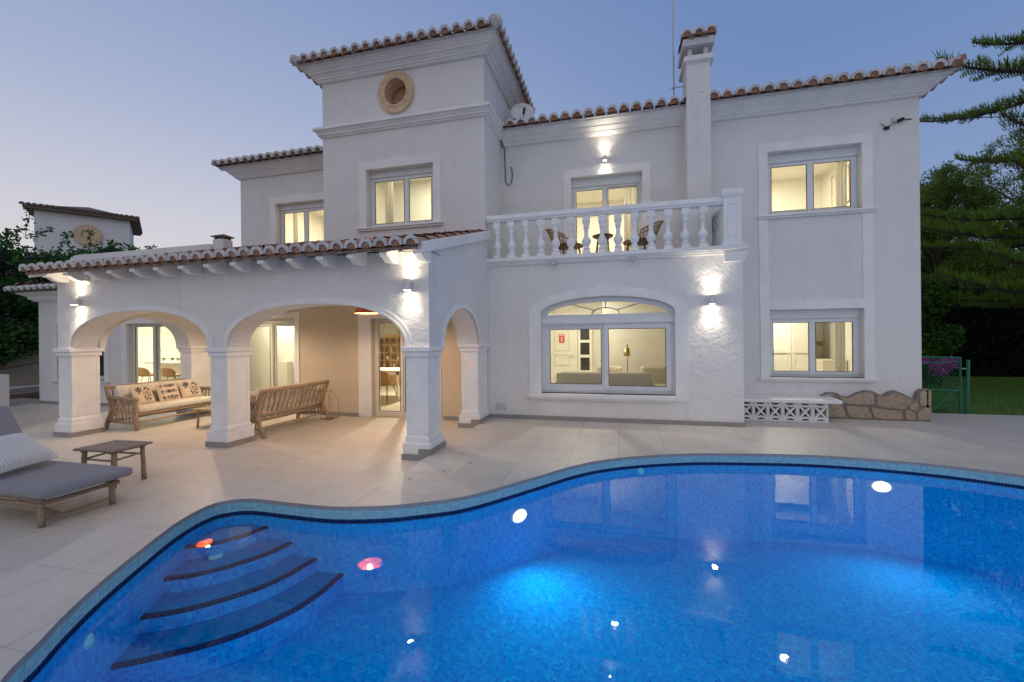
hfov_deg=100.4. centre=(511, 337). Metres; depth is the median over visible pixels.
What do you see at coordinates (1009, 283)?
araucaria tree
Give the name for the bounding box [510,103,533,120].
satellite dish
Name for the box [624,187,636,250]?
curtain
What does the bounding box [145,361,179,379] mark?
kitchen bar
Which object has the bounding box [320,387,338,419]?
wire lantern
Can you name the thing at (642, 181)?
balcony door
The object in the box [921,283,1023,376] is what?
hedge
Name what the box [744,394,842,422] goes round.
garden bench
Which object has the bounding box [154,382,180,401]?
cushion
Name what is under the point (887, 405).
stone cladding
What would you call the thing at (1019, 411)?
lawn
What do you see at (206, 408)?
coffee table
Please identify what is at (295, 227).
curtain
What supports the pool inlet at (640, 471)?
attached to the swimming pool
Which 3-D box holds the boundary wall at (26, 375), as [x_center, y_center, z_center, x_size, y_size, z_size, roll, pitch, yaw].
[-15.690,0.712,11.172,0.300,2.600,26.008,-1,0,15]
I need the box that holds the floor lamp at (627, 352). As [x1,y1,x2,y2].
[623,344,629,371]
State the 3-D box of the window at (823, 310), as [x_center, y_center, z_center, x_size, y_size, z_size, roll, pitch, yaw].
[5.708,0.043,8.083,1.950,1.566,0.375,-1,0,14]
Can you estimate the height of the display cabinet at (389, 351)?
1.750 m
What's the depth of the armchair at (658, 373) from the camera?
10.12 m
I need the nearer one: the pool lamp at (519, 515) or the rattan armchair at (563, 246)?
the pool lamp at (519, 515)
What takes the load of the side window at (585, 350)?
attached to the villa
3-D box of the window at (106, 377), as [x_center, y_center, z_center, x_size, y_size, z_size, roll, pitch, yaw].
[-11.091,0.337,11.083,2.080,1.675,0.345,-1,0,14]
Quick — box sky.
[0,0,1023,256]
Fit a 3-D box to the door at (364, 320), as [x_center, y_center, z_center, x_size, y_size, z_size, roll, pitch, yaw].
[-2.289,0.481,8.827,1.860,2.335,0.242,-1,0,14]
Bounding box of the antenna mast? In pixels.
[670,0,683,105]
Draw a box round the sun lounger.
[0,406,132,528]
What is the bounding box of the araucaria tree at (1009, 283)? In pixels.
[919,29,1023,310]
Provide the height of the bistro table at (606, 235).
0.487 m
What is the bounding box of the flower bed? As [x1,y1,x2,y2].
[9,392,39,398]
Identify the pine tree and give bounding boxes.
[920,152,1023,286]
[943,129,1023,286]
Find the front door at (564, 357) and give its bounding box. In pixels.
[549,313,577,382]
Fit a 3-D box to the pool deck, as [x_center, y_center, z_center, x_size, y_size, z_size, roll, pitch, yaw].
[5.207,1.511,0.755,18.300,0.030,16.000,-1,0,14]
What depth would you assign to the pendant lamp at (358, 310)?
7.04 m
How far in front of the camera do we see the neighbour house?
25.04 m
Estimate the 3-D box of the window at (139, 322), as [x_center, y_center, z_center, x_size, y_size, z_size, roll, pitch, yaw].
[-8.632,0.604,10.476,2.200,2.220,0.242,-1,0,14]
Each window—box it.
[48,319,110,383]
[121,318,164,383]
[258,312,299,410]
[270,192,323,243]
[356,153,442,231]
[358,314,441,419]
[526,283,689,402]
[577,313,592,371]
[756,132,877,219]
[758,297,879,382]
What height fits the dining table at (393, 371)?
0.800 m
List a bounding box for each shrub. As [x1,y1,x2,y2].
[921,272,966,386]
[922,352,958,388]
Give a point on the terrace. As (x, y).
(181, 459)
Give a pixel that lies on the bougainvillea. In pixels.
(14, 339)
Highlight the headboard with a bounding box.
[816,358,846,370]
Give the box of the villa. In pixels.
[3,13,966,460]
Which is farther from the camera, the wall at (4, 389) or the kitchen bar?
the kitchen bar
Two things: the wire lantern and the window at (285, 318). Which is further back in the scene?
the window at (285, 318)
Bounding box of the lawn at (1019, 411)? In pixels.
[923,376,1023,415]
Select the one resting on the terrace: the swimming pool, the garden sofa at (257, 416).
the garden sofa at (257, 416)
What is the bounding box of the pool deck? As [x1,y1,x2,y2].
[0,413,1023,681]
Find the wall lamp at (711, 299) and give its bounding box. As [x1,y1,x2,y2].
[709,295,714,303]
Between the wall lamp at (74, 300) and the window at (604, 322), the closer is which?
the wall lamp at (74, 300)
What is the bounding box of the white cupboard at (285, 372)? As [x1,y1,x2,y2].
[277,361,292,385]
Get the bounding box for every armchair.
[545,229,583,253]
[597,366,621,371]
[622,220,663,250]
[640,366,665,385]
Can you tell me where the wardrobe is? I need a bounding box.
[773,323,807,370]
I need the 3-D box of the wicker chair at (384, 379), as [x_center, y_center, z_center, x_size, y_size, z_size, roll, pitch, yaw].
[-3.197,1.249,10.830,0.484,0.832,0.482,-1,0,28]
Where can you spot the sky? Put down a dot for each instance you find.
(125, 107)
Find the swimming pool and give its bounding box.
[1,453,1023,681]
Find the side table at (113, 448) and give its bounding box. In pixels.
[73,440,152,488]
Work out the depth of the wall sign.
11.88 m
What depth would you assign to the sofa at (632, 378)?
8.68 m
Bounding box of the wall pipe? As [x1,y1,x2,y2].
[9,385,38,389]
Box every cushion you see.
[0,433,58,474]
[115,382,158,406]
[128,385,155,405]
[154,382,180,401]
[159,379,194,396]
[177,380,202,398]
[250,391,256,408]
[253,384,289,411]
[286,380,317,403]
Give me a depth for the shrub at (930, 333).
12.09 m
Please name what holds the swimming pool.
in the pool deck
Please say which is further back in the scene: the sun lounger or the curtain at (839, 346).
the curtain at (839, 346)
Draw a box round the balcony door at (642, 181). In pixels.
[563,162,650,253]
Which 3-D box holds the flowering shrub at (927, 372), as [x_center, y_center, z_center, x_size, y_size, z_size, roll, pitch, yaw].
[8.657,0.798,8.953,1.003,0.997,0.866,-1,0,14]
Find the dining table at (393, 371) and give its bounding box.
[380,367,399,400]
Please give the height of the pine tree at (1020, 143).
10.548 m
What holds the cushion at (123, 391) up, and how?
on the garden sofa at (133, 409)
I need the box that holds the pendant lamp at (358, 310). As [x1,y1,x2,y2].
[355,307,377,313]
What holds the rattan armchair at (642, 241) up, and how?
on the villa
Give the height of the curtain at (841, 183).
2.100 m
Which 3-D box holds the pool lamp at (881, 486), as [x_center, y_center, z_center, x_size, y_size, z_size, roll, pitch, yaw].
[4.537,1.833,5.244,0.210,0.143,0.028,-1,0,22]
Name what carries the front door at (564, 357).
attached to the villa
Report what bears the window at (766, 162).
in the villa
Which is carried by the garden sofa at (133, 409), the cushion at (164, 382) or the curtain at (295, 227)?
the cushion at (164, 382)
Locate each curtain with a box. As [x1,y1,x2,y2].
[293,213,297,242]
[385,181,393,222]
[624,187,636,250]
[835,322,844,370]
[836,161,846,206]
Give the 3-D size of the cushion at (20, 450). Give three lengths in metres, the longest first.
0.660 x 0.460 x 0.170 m
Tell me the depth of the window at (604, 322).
7.78 m
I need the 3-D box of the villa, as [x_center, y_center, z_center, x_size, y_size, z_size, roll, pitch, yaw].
[-2.363,-2.353,10.773,21.119,8.054,10.050,-1,0,14]
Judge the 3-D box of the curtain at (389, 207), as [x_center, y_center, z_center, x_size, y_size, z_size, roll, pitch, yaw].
[-2.664,-2.723,9.277,0.204,2.000,0.064,-1,0,14]
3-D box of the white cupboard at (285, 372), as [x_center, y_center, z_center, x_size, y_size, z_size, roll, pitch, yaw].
[-5.126,1.133,10.513,1.600,1.100,0.280,-1,0,14]
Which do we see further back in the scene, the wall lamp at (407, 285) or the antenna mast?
the antenna mast
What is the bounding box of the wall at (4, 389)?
[0,374,8,406]
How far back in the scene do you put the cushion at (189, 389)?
8.95 m
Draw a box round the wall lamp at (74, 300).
[70,296,82,304]
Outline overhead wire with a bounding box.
[905,116,1023,119]
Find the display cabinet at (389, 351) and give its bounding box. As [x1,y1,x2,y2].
[380,335,399,384]
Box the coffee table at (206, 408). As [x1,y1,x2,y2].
[192,406,210,427]
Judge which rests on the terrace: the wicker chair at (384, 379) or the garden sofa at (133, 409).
the garden sofa at (133, 409)
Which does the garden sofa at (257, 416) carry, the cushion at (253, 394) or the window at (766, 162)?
the cushion at (253, 394)
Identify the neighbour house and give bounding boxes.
[19,201,142,256]
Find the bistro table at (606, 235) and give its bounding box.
[592,233,612,252]
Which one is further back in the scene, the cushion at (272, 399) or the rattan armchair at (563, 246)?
the rattan armchair at (563, 246)
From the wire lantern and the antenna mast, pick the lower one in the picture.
the wire lantern
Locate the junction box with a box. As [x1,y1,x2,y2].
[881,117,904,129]
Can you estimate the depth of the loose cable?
9.41 m
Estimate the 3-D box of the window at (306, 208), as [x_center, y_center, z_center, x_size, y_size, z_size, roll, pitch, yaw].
[-5.291,-2.926,10.846,1.910,1.401,0.375,-1,0,14]
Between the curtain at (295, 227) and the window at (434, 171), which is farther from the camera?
the curtain at (295, 227)
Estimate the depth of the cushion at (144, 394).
8.05 m
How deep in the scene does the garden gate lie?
8.31 m
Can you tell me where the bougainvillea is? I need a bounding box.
[0,205,157,369]
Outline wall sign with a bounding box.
[559,334,564,342]
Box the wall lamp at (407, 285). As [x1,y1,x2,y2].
[403,279,412,290]
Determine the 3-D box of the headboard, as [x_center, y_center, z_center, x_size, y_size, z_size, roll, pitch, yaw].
[7.487,0.998,10.275,0.480,0.950,1.180,-1,0,14]
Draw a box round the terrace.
[0,398,471,578]
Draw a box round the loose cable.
[501,140,512,185]
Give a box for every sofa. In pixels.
[104,378,210,430]
[249,380,330,438]
[555,372,654,385]
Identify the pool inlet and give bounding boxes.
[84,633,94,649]
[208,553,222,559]
[638,468,643,474]
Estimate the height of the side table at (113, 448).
0.432 m
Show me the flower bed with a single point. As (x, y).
(31, 395)
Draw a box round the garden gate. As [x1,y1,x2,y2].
[922,356,969,413]
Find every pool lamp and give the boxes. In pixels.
[511,508,526,522]
[871,480,891,492]
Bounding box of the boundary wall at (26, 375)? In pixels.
[0,317,38,394]
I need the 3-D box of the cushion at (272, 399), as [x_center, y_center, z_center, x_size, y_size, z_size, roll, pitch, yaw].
[-4.213,1.063,7.509,0.160,0.420,0.740,14,4,14]
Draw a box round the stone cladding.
[818,388,931,420]
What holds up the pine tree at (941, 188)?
on the lawn at (1019, 411)
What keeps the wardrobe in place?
in the villa
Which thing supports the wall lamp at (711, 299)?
attached to the villa
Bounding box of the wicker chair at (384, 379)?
[380,371,398,403]
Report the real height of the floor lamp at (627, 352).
1.362 m

